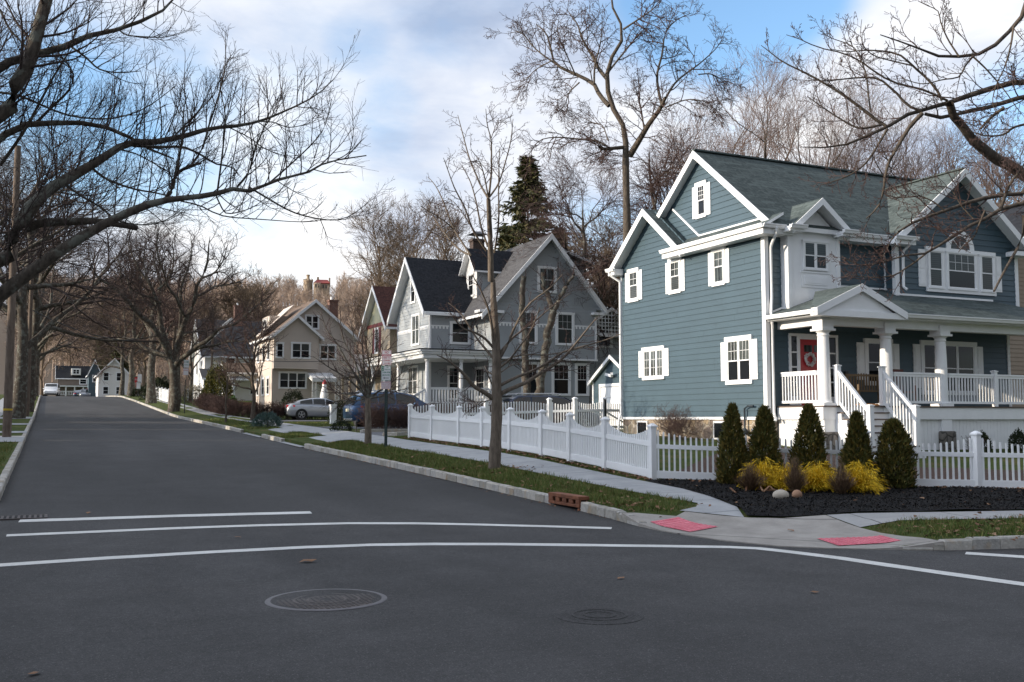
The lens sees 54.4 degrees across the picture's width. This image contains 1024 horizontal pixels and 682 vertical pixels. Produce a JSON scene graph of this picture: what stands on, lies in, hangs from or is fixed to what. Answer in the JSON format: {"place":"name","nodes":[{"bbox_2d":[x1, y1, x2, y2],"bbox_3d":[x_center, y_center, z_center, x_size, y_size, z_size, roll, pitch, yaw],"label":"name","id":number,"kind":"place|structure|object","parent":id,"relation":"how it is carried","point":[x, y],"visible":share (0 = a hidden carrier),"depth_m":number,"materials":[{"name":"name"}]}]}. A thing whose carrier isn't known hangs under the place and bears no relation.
{"place":"outdoors","nodes":[
{"label":"outdoors","id":0,"kind":"place"},
{"bbox_2d":[0,394,38,474],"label":"lawn","id":1,"kind":"structure","parent":0,"point":[18,427],"depth_m":41.66,"materials":[{"name":"plant"}]},
{"bbox_2d":[2,145,20,436],"bbox_3d":[-17.869,-1.724,35.599,0.302,10.700,0.302,2,-5,-25],"label":"utility pole","id":2,"kind":"object","parent":1,"relation":"on","point":[8,388],"visible":0.81,"depth_m":35.39,"materials":[{"name":"brown wood"}]},
{"bbox_2d":[0,232,100,395],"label":"street tree","id":3,"kind":"object","parent":1,"relation":"on","point":[40,349],"visible":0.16,"depth_m":108.04,"materials":[{"name":"brown plant"}]},
{"bbox_2d":[0,78,128,285],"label":"street tree","id":4,"kind":"object","parent":1,"relation":"on","point":[11,157],"visible":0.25,"depth_m":64.43,"materials":[{"name":"brown plant"}]},
{"bbox_2d":[2,197,132,399],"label":"street tree","id":5,"kind":"object","parent":1,"relation":"on","point":[68,316],"visible":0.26,"depth_m":94.75,"materials":[{"name":"brown plant"}]},
{"bbox_2d":[0,72,189,417],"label":"street tree","id":6,"kind":"object","parent":1,"relation":"on","point":[25,344],"visible":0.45,"depth_m":57.62,"materials":[{"name":"brown plant"}]},
{"bbox_2d":[0,0,189,292],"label":"street tree","id":7,"kind":"object","parent":1,"relation":"on","point":[38,242],"visible":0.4,"depth_m":47.51,"materials":[{"name":"brown plant"}]},
{"bbox_2d":[0,106,203,411],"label":"street tree","id":8,"kind":"object","parent":1,"relation":"on","point":[37,326],"visible":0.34,"depth_m":70.16,"materials":[{"name":"brown plant"}]},
{"bbox_2d":[0,0,394,309],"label":"street tree","id":9,"kind":"object","parent":1,"relation":"on","point":[29,56],"visible":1,"depth_m":11.85,"materials":[{"name":"brown plant"}]},
{"bbox_2d":[0,305,366,396],"bbox_3d":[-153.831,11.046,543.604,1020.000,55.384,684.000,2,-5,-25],"label":"hill","id":10,"kind":"structure","parent":0,"point":[3,355],"depth_m":293.17,"materials":[{"name":"brown plant"}]},
{"bbox_2d":[0,270,395,390],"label":"woodland","id":11,"kind":"object","parent":10,"relation":"on","point":[291,295],"visible":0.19,"depth_m":408.92,"materials":[{"name":"brown plant"}]},
{"bbox_2d":[269,420,345,420],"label":"driveway","id":12,"kind":"structure","parent":0,"point":[305,420],"depth_m":64.61,"materials":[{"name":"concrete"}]},
{"bbox_2d":[284,398,343,419],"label":"parked car","id":13,"kind":"object","parent":12,"relation":"on","point":[303,409],"visible":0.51,"depth_m":66.36,"materials":[{"name":"silver metal"}]},
{"bbox_2d":[305,425,407,428],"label":"driveway","id":14,"kind":"structure","parent":0,"point":[353,427],"depth_m":46.75,"materials":[{"name":"concrete"}]},
{"bbox_2d":[343,390,436,426],"bbox_3d":[-5.791,3.360,48.911,4.900,1.851,2.270,2,-5,-25],"label":"parked suv","id":15,"kind":"object","parent":14,"relation":"on","point":[347,411],"visible":0.21,"depth_m":47.99,"materials":[{"name":"blue paint"}]},
{"bbox_2d":[143,396,743,516],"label":"sidewalk","id":16,"kind":"structure","parent":0,"point":[718,506],"depth_m":22.11,"materials":[{"name":"concrete"}]},
{"bbox_2d":[0,396,1023,681],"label":"road","id":17,"kind":"structure","parent":0,"point":[490,612],"depth_m":9.38,"materials":[{"name":"grey asphalt"}]},
{"bbox_2d":[0,395,41,499],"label":"kerb","id":18,"kind":"structure","parent":17,"relation":"on","point":[5,475],"depth_m":24.22,"materials":[{"name":"concrete"}]},
{"bbox_2d":[19,511,310,521],"bbox_3d":[-5.025,2.589,14.710,4.076,0.018,0.354,2,-5,-20],"label":"road marking","id":19,"kind":"object","parent":17,"relation":"on","point":[153,516],"visible":1,"depth_m":14.67,"materials":[{"name":"paint"}]},
{"bbox_2d":[6,522,611,535],"bbox_3d":[-2.574,2.569,13.676,7.960,0.054,1.057,1,-4,-9],"label":"road marking","id":20,"kind":"object","parent":17,"relation":"on","point":[95,531],"visible":1,"depth_m":13.92,"materials":[{"name":"paint"}]},
{"bbox_2d":[265,589,386,611],"bbox_3d":[-1.627,2.279,8.736,1.060,0.035,1.060,2,-5,-25],"label":"manhole cover","id":21,"kind":"object","parent":17,"relation":"on","point":[338,606],"visible":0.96,"depth_m":8.54,"materials":[{"name":"metal"}]},
{"bbox_2d":[0,543,1023,585],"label":"road marking","id":22,"kind":"object","parent":17,"relation":"on","point":[561,544],"visible":1,"depth_m":11.56,"materials":[{"name":"paint"}]},
{"bbox_2d":[105,395,1023,550],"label":"kerb","id":23,"kind":"structure","parent":17,"relation":"on","point":[988,542],"depth_m":18.27,"materials":[{"name":"concrete"}]},
{"bbox_2d":[555,607,643,624],"bbox_3d":[0.707,2.229,8.061,0.720,0.032,0.720,2,-5,-25],"label":"manhole cover","id":24,"kind":"object","parent":17,"relation":"on","point":[599,615],"visible":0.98,"depth_m":8.03,"materials":[{"name":"metal"}]},
{"bbox_2d":[0,0,1023,305],"label":"sky","id":25,"kind":"structure","parent":0,"point":[417,60],"materials":[{"name":"blue"}]},
{"bbox_2d":[0,395,1023,546],"bbox_3d":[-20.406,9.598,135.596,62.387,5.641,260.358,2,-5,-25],"label":"lawn","id":26,"kind":"structure","parent":0,"point":[301,441],"depth_m":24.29,"materials":[{"name":"plant"}]},
{"bbox_2d":[60,277,157,394],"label":"street tree","id":27,"kind":"object","parent":26,"relation":"on","point":[122,385],"visible":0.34,"depth_m":136.23,"materials":[{"name":"brown plant"}]},
{"bbox_2d":[87,232,199,395],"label":"street tree","id":28,"kind":"object","parent":26,"relation":"on","point":[131,381],"visible":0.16,"depth_m":114.20,"materials":[{"name":"brown plant"}]},
{"bbox_2d":[75,206,216,403],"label":"street tree","id":29,"kind":"object","parent":26,"relation":"on","point":[151,396],"visible":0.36,"depth_m":89.50,"materials":[{"name":"brown plant"}]},
{"bbox_2d":[66,210,277,413],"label":"street tree","id":30,"kind":"object","parent":26,"relation":"on","point":[173,362],"visible":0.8,"depth_m":72.20,"materials":[{"name":"brown plant"}]},
{"bbox_2d":[141,255,236,387],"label":"street tree","id":31,"kind":"object","parent":26,"relation":"on","point":[205,304],"visible":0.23,"depth_m":122.95,"materials":[{"name":"brown plant"}]},
{"bbox_2d":[157,290,232,402],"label":"street tree","id":32,"kind":"object","parent":26,"relation":"on","point":[191,357],"visible":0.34,"depth_m":95.91,"materials":[{"name":"brown plant"}]},
{"bbox_2d":[186,391,246,415],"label":"hedge","id":33,"kind":"object","parent":26,"relation":"on","point":[212,402],"visible":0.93,"depth_m":67.65,"materials":[{"name":"brown plant"}]},
{"bbox_2d":[200,360,233,397],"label":"holly tree","id":34,"kind":"object","parent":26,"relation":"on","point":[210,381],"visible":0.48,"depth_m":81.63,"materials":[{"name":"green plant"}]},
{"bbox_2d":[189,303,261,400],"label":"white house","id":35,"kind":"structure","parent":26,"relation":"on","point":[200,372],"depth_m":109.95,"materials":[{"name":"grey"}]},
{"bbox_2d":[212,273,271,320],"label":"tree","id":36,"kind":"object","parent":26,"relation":"on","point":[245,293],"visible":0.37,"depth_m":124.43,"materials":[{"name":"brown plant"}]},
{"bbox_2d":[204,289,286,419],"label":"young tree","id":37,"kind":"object","parent":26,"relation":"on","point":[251,366],"visible":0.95,"depth_m":53.44,"materials":[{"name":"brown plant"}]},
{"bbox_2d":[221,297,366,410],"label":"beige house","id":38,"kind":"structure","parent":26,"relation":"on","point":[303,330],"depth_m":80.64,"materials":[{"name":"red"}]},
{"bbox_2d":[278,371,306,388],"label":"window","id":39,"kind":"structure","parent":38,"relation":"in","point":[286,379],"depth_m":79.98,"materials":[{"name":"white glass"}]},
{"bbox_2d":[296,297,419,443],"bbox_3d":[-4.840,0.948,32.162,4.143,4.962,2.903,-1,-4,10],"label":"street tree","id":40,"kind":"object","parent":26,"relation":"on","point":[365,389],"visible":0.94,"depth_m":32.22,"materials":[{"name":"brown plant"}]},
{"bbox_2d":[339,286,396,402],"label":"tan house","id":41,"kind":"structure","parent":26,"relation":"on","point":[378,305],"depth_m":73.15,"materials":[{"name":"brown"}]},
{"bbox_2d":[339,195,426,349],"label":"yard tree","id":42,"kind":"object","parent":26,"relation":"on","point":[378,273],"visible":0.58,"depth_m":92.86,"materials":[{"name":"brown plant"}]},
{"bbox_2d":[381,350,391,446],"bbox_3d":[-3.782,1.852,29.876,0.302,3.149,0.054,1,-4,-7],"label":"parking sign","id":43,"kind":"object","parent":26,"relation":"on","point":[386,373],"visible":0.98,"depth_m":29.91,"materials":[{"name":"grey metal"}]},
{"bbox_2d":[361,189,464,297],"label":"yard tree","id":44,"kind":"object","parent":26,"relation":"on","point":[400,229],"visible":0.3,"depth_m":98.08,"materials":[{"name":"brown plant"}]},
{"bbox_2d":[391,200,482,286],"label":"yard tree","id":45,"kind":"object","parent":26,"relation":"on","point":[447,247],"visible":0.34,"depth_m":90.73,"materials":[{"name":"brown plant"}]},
{"bbox_2d":[361,231,618,425],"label":"grey house","id":46,"kind":"structure","parent":26,"relation":"on","point":[424,286],"depth_m":57.63,"materials":[{"name":"grey wood"}]},
{"bbox_2d":[551,362,570,395],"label":"window","id":47,"kind":"structure","parent":46,"relation":"in","point":[561,385],"depth_m":57.33,"materials":[{"name":"white glass"}]},
{"bbox_2d":[555,312,574,345],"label":"window","id":48,"kind":"structure","parent":46,"relation":"in","point":[566,319],"depth_m":57.33,"materials":[{"name":"white glass"}]},
{"bbox_2d":[406,102,619,469],"bbox_3d":[0.095,-1.260,22.191,4.682,8.456,3.113,0,-4,2],"label":"street tree","id":49,"kind":"object","parent":26,"relation":"on","point":[498,392],"visible":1,"depth_m":22.10,"materials":[{"name":"brown plant"}]},
{"bbox_2d":[415,397,622,428],"bbox_3d":[0.632,2.692,34.595,8.119,1.540,0.929,2,-5,-21],"label":"picket fence","id":50,"kind":"object","parent":26,"relation":"on","point":[575,410],"visible":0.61,"depth_m":34.88,"materials":[{"name":"white plastic"}]},
{"bbox_2d":[492,154,570,250],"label":"spruce tree","id":51,"kind":"object","parent":26,"relation":"on","point":[519,188],"visible":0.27,"depth_m":76.44,"materials":[{"name":"green plant"}]},
{"bbox_2d":[407,403,657,479],"bbox_3d":[-0.294,2.552,26.779,0.161,1.928,14.961,2,-5,-25],"label":"picket fence","id":52,"kind":"object","parent":26,"relation":"on","point":[569,438],"visible":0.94,"depth_m":24.07,"materials":[{"name":"white plastic"}]},
{"bbox_2d":[512,260,579,392],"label":"pollard tree","id":53,"kind":"object","parent":26,"relation":"on","point":[540,379],"visible":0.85,"depth_m":47.88,"materials":[{"name":"brown plant"}]},
{"bbox_2d":[502,393,600,425],"bbox_3d":[1.573,3.326,45.484,4.900,1.851,2.270,2,-5,-22],"label":"parked suv","id":54,"kind":"object","parent":26,"relation":"on","point":[535,397],"visible":0.1,"depth_m":44.78,"materials":[{"name":"grey paint"}]},
{"bbox_2d":[471,143,641,408],"bbox_3d":[5.232,-3.553,60.174,14.238,17.744,9.912,4,-6,-41],"label":"yard tree","id":55,"kind":"object","parent":26,"relation":"on","point":[566,180],"visible":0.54,"depth_m":59.29,"materials":[{"name":"brown plant"}]},
{"bbox_2d":[561,205,622,331],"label":"yard tree","id":56,"kind":"object","parent":26,"relation":"on","point":[607,298],"visible":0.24,"depth_m":66.35,"materials":[{"name":"brown plant"}]},
{"bbox_2d":[587,355,622,428],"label":"garage","id":57,"kind":"structure","parent":26,"relation":"on","point":[604,381],"depth_m":48.87,"materials":[{"name":"blue wood"}]},
{"bbox_2d":[484,0,754,241],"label":"tall tree","id":58,"kind":"object","parent":26,"relation":"on","point":[627,153],"visible":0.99,"depth_m":45.13,"materials":[{"name":"brown plant"}]},
{"bbox_2d":[569,102,727,313],"bbox_3d":[8.611,-3.970,54.005,11.670,17.635,13.414,2,-5,-25],"label":"yard tree","id":59,"kind":"object","parent":26,"relation":"on","point":[651,187],"visible":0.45,"depth_m":52.83,"materials":[{"name":"brown plant"}]},
{"bbox_2d":[328,437,1023,540],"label":"leaf litter","id":60,"kind":"object","parent":26,"relation":"on","point":[599,469],"visible":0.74,"depth_m":19.85,"materials":[{"name":"brown plant"}]},
{"bbox_2d":[638,403,715,439],"bbox_3d":[5.008,2.474,30.330,2.460,1.360,3.337,-1,-5,15],"label":"bare shrub","id":61,"kind":"object","parent":26,"relation":"on","point":[674,426],"visible":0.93,"depth_m":29.92,"materials":[{"name":"brown plant"}]},
{"bbox_2d":[605,80,767,244],"bbox_3d":[10.476,-5.431,58.231,10.880,21.198,8.357,2,-5,-25],"label":"yard tree","id":62,"kind":"object","parent":26,"relation":"on","point":[727,142],"visible":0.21,"depth_m":59.52,"materials":[{"name":"brown plant"}]},
{"bbox_2d":[645,50,804,169],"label":"yard tree","id":63,"kind":"object","parent":26,"relation":"on","point":[747,122],"visible":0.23,"depth_m":68.00,"materials":[{"name":"brown plant"}]},
{"bbox_2d":[661,38,840,181],"bbox_3d":[16.505,-7.199,62.876,14.573,25.429,10.651,1,-4,-7],"label":"yard tree","id":64,"kind":"object","parent":26,"relation":"on","point":[764,145],"visible":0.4,"depth_m":61.93,"materials":[{"name":"brown plant"}]},
{"bbox_2d":[729,52,872,169],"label":"yard tree","id":65,"kind":"object","parent":26,"relation":"on","point":[790,138],"visible":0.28,"depth_m":71.42,"materials":[{"name":"brown plant"}]},
{"bbox_2d":[605,149,1023,458],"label":"blue house","id":66,"kind":"structure","parent":26,"relation":"on","point":[730,290],"depth_m":29.91,"materials":[{"name":"wood"}]},
{"bbox_2d":[625,267,642,302],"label":"window","id":67,"kind":"structure","parent":66,"relation":"in","point":[633,277],"depth_m":34.42,"materials":[{"name":"white glass"}]},
{"bbox_2d":[638,345,668,379],"bbox_3d":[4.705,0.737,33.168,0.072,1.100,1.800,2,-5,-25],"label":"window","id":68,"kind":"structure","parent":66,"relation":"in","point":[653,361],"depth_m":33.11,"materials":[{"name":"white glass"}]},
{"bbox_2d":[665,257,685,294],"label":"window","id":69,"kind":"structure","parent":66,"relation":"in","point":[674,268],"depth_m":32.16,"materials":[{"name":"white glass"}]},
{"bbox_2d":[692,180,710,218],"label":"window","id":70,"kind":"structure","parent":66,"relation":"in","point":[701,196],"depth_m":31.42,"materials":[{"name":"white glass"}]},
{"bbox_2d":[708,246,729,286],"bbox_3d":[6.241,-2.258,30.095,0.072,1.180,1.030,2,-5,-25],"label":"window","id":71,"kind":"structure","parent":66,"relation":"in","point":[718,258],"depth_m":30.06,"materials":[{"name":"white glass"}]},
{"bbox_2d":[721,334,758,384],"bbox_3d":[6.617,0.557,29.069,0.072,1.410,1.690,2,-5,-25],"label":"window","id":72,"kind":"structure","parent":66,"relation":"in","point":[739,354],"depth_m":29.01,"materials":[{"name":"white glass"}]},
{"bbox_2d":[800,339,817,404],"bbox_3d":[8.664,0.905,28.641,0.960,1.890,0.036,2,-5,-25],"label":"door","id":73,"kind":"structure","parent":66,"relation":"in","point":[806,346],"depth_m":28.57,"materials":[{"name":"red paint"}]},
{"bbox_2d":[801,239,828,271],"bbox_3d":[8.706,-2.447,28.547,0.960,0.860,0.067,2,-5,-25],"label":"window","id":74,"kind":"structure","parent":66,"relation":"in","point":[812,250],"depth_m":28.52,"materials":[{"name":"white glass"}]},
{"bbox_2d":[856,338,899,385],"bbox_3d":[10.942,0.631,29.707,1.680,1.400,0.072,2,-5,-25],"label":"window","id":75,"kind":"structure","parent":66,"relation":"in","point":[868,351],"depth_m":29.58,"materials":[{"name":"white glass"}]},
{"bbox_2d":[927,249,944,288],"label":"window","id":76,"kind":"structure","parent":66,"relation":"in","point":[935,258],"depth_m":30.37,"materials":[{"name":"white glass"}]},
{"bbox_2d":[912,340,983,394],"bbox_3d":[13.588,0.840,30.929,3.000,1.670,0.072,2,-5,-25],"label":"window","id":77,"kind":"structure","parent":66,"relation":"in","point":[962,357],"depth_m":31.02,"materials":[{"name":"white glass"}]},
{"bbox_2d":[917,246,1001,295],"bbox_3d":[13.925,-2.149,30.862,3.580,1.380,0.072,2,-5,-25],"label":"window","id":78,"kind":"structure","parent":66,"relation":"in","point":[922,263],"depth_m":30.62,"materials":[{"name":"white"}]},
{"bbox_2d":[945,250,977,291],"bbox_3d":[13.933,-2.161,30.834,1.340,1.200,0.072,2,-5,-25],"label":"window","id":79,"kind":"structure","parent":66,"relation":"in","point":[961,267],"depth_m":30.83,"materials":[{"name":"white glass"}]},
{"bbox_2d":[978,254,995,292],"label":"window","id":80,"kind":"structure","parent":66,"relation":"in","point":[986,261],"depth_m":31.30,"materials":[{"name":"white glass"}]},
{"bbox_2d":[645,478,1023,515],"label":"mulch bed","id":81,"kind":"object","parent":26,"relation":"on","point":[840,510],"visible":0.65,"depth_m":16.38,"materials":[{"name":"black wood"}]},
{"bbox_2d":[714,401,751,483],"bbox_3d":[4.340,2.010,19.372,0.882,1.692,0.819,0,-4,-2],"label":"cedar shrub","id":82,"kind":"object","parent":81,"relation":"on","point":[731,435],"visible":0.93,"depth_m":19.20,"materials":[{"name":"green plant"}]},
{"bbox_2d":[744,404,785,475],"bbox_3d":[4.839,2.026,19.176,0.851,1.661,0.841,2,-5,-25],"label":"cedar shrub","id":83,"kind":"object","parent":81,"relation":"on","point":[763,441],"visible":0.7,"depth_m":19.07,"materials":[{"name":"green plant"}]},
{"bbox_2d":[786,402,834,476],"bbox_3d":[5.698,2.013,19.070,0.913,1.699,0.929,2,-5,-25],"label":"cedar shrub","id":84,"kind":"object","parent":81,"relation":"on","point":[809,437],"visible":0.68,"depth_m":18.96,"materials":[{"name":"green plant"}]},
{"bbox_2d":[800,461,850,491],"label":"golden shrub","id":85,"kind":"object","parent":81,"relation":"on","point":[817,480],"visible":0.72,"depth_m":18.04,"materials":[{"name":"yellow plant"}]},
{"bbox_2d":[835,409,878,479],"bbox_3d":[6.610,2.081,18.944,0.826,1.569,0.802,2,-5,-25],"label":"cedar shrub","id":86,"kind":"object","parent":81,"relation":"on","point":[856,447],"visible":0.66,"depth_m":18.88,"materials":[{"name":"green plant"}]},
{"bbox_2d":[832,459,888,493],"bbox_3d":[6.253,2.459,17.854,0.950,0.692,0.925,-3,-6,38],"label":"golden shrub","id":87,"kind":"object","parent":81,"relation":"on","point":[864,483],"visible":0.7,"depth_m":17.74,"materials":[{"name":"yellow plant"}]},
{"bbox_2d":[874,417,918,488],"bbox_3d":[7.321,2.153,18.985,0.954,1.446,0.993,2,-5,-25],"label":"cedar shrub","id":88,"kind":"object","parent":81,"relation":"on","point":[894,434],"visible":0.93,"depth_m":18.81,"materials":[{"name":"green plant"}]},
{"bbox_2d":[656,429,1023,488],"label":"picket fence","id":89,"kind":"object","parent":26,"relation":"on","point":[976,454],"visible":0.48,"depth_m":19.31,"materials":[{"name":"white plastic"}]},
{"bbox_2d":[791,41,898,175],"bbox_3d":[20.448,-6.388,63.905,9.246,23.959,12.327,-4,-6,44],"label":"yard tree","id":90,"kind":"object","parent":26,"relation":"on","point":[843,147],"visible":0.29,"depth_m":62.99,"materials":[{"name":"brown plant"}]},
{"bbox_2d":[676,444,1023,480],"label":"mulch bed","id":91,"kind":"object","parent":26,"relation":"on","point":[920,469],"visible":0.16,"depth_m":22.52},
{"bbox_2d":[775,71,940,176],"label":"yard tree","id":92,"kind":"object","parent":26,"relation":"on","point":[806,149],"visible":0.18,"depth_m":73.99,"materials":[{"name":"brown plant"}]},
{"bbox_2d":[803,81,978,182],"bbox_3d":[23.840,-6.035,64.302,11.456,23.332,9.556,2,-5,-25],"label":"yard tree","id":93,"kind":"object","parent":26,"relation":"on","point":[886,158],"visible":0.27,"depth_m":64.14,"materials":[{"name":"brown plant"}]},
{"bbox_2d":[759,0,1023,302],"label":"street tree","id":94,"kind":"object","parent":26,"relation":"on","point":[994,157],"visible":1,"depth_m":12.27,"materials":[{"name":"brown plant"}]},
{"bbox_2d":[844,86,996,180],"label":"yard tree","id":95,"kind":"object","parent":26,"relation":"on","point":[907,143],"visible":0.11,"depth_m":72.01,"materials":[{"name":"brown plant"}]},
{"bbox_2d":[875,98,1007,206],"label":"yard tree","id":96,"kind":"object","parent":26,"relation":"on","point":[944,159],"visible":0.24,"depth_m":63.27,"materials":[{"name":"brown plant"}]},
{"bbox_2d":[920,107,1023,207],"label":"yard tree","id":97,"kind":"object","parent":26,"relation":"on","point":[1011,189],"visible":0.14,"depth_m":68.88,"materials":[{"name":"brown plant"}]},
{"bbox_2d":[948,103,1023,206],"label":"yard tree","id":98,"kind":"object","parent":26,"relation":"on","point":[990,190],"visible":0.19,"depth_m":61.10,"materials":[{"name":"brown plant"}]},
{"bbox_2d":[1003,206,1023,406],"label":"tan house","id":99,"kind":"structure","parent":26,"relation":"on","point":[1017,353],"depth_m":39.97,"materials":[{"name":"beige"}]},
{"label":"mulch bed","id":100,"kind":"structure","parent":26,"relation":"on","visible":0},
{"bbox_2d":[350,397,556,428],"bbox_3d":[-2.156,3.101,40.736,9.261,1.775,2.521,2,-5,-25],"label":"hedge","id":101,"kind":"object","parent":100,"relation":"on","point":[396,419],"visible":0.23,"depth_m":39.47,"materials":[{"name":"plant"}]},
{"bbox_2d":[622,511,942,549],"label":"sidewalk","id":102,"kind":"structure","parent":0,"point":[808,531],"depth_m":13.56,"materials":[{"name":"concrete"}]},
{"bbox_2d":[828,510,1023,526],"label":"sidewalk","id":103,"kind":"structure","parent":0,"point":[862,519],"depth_m":14.50,"materials":[{"name":"concrete"}]},
{"bbox_3d":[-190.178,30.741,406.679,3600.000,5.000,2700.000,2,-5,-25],"label":"ground","id":104,"kind":"structure","parent":0,"visible":0},
{"bbox_2d":[55,365,90,395],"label":"brown house","id":105,"kind":"structure","parent":104,"relation":"on","point":[70,380],"depth_m":183.04,"materials":[{"name":"grey"}]},
{"bbox_2d":[94,358,128,396],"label":"white house","id":106,"kind":"structure","parent":104,"relation":"on","point":[110,386],"depth_m":148.67,"materials":[{"name":"grey"}]},
{"bbox_2d":[227,399,332,419],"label":"hedge","id":107,"kind":"object","parent":104,"relation":"on","point":[276,408],"visible":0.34,"depth_m":66.02,"materials":[{"name":"plant"}]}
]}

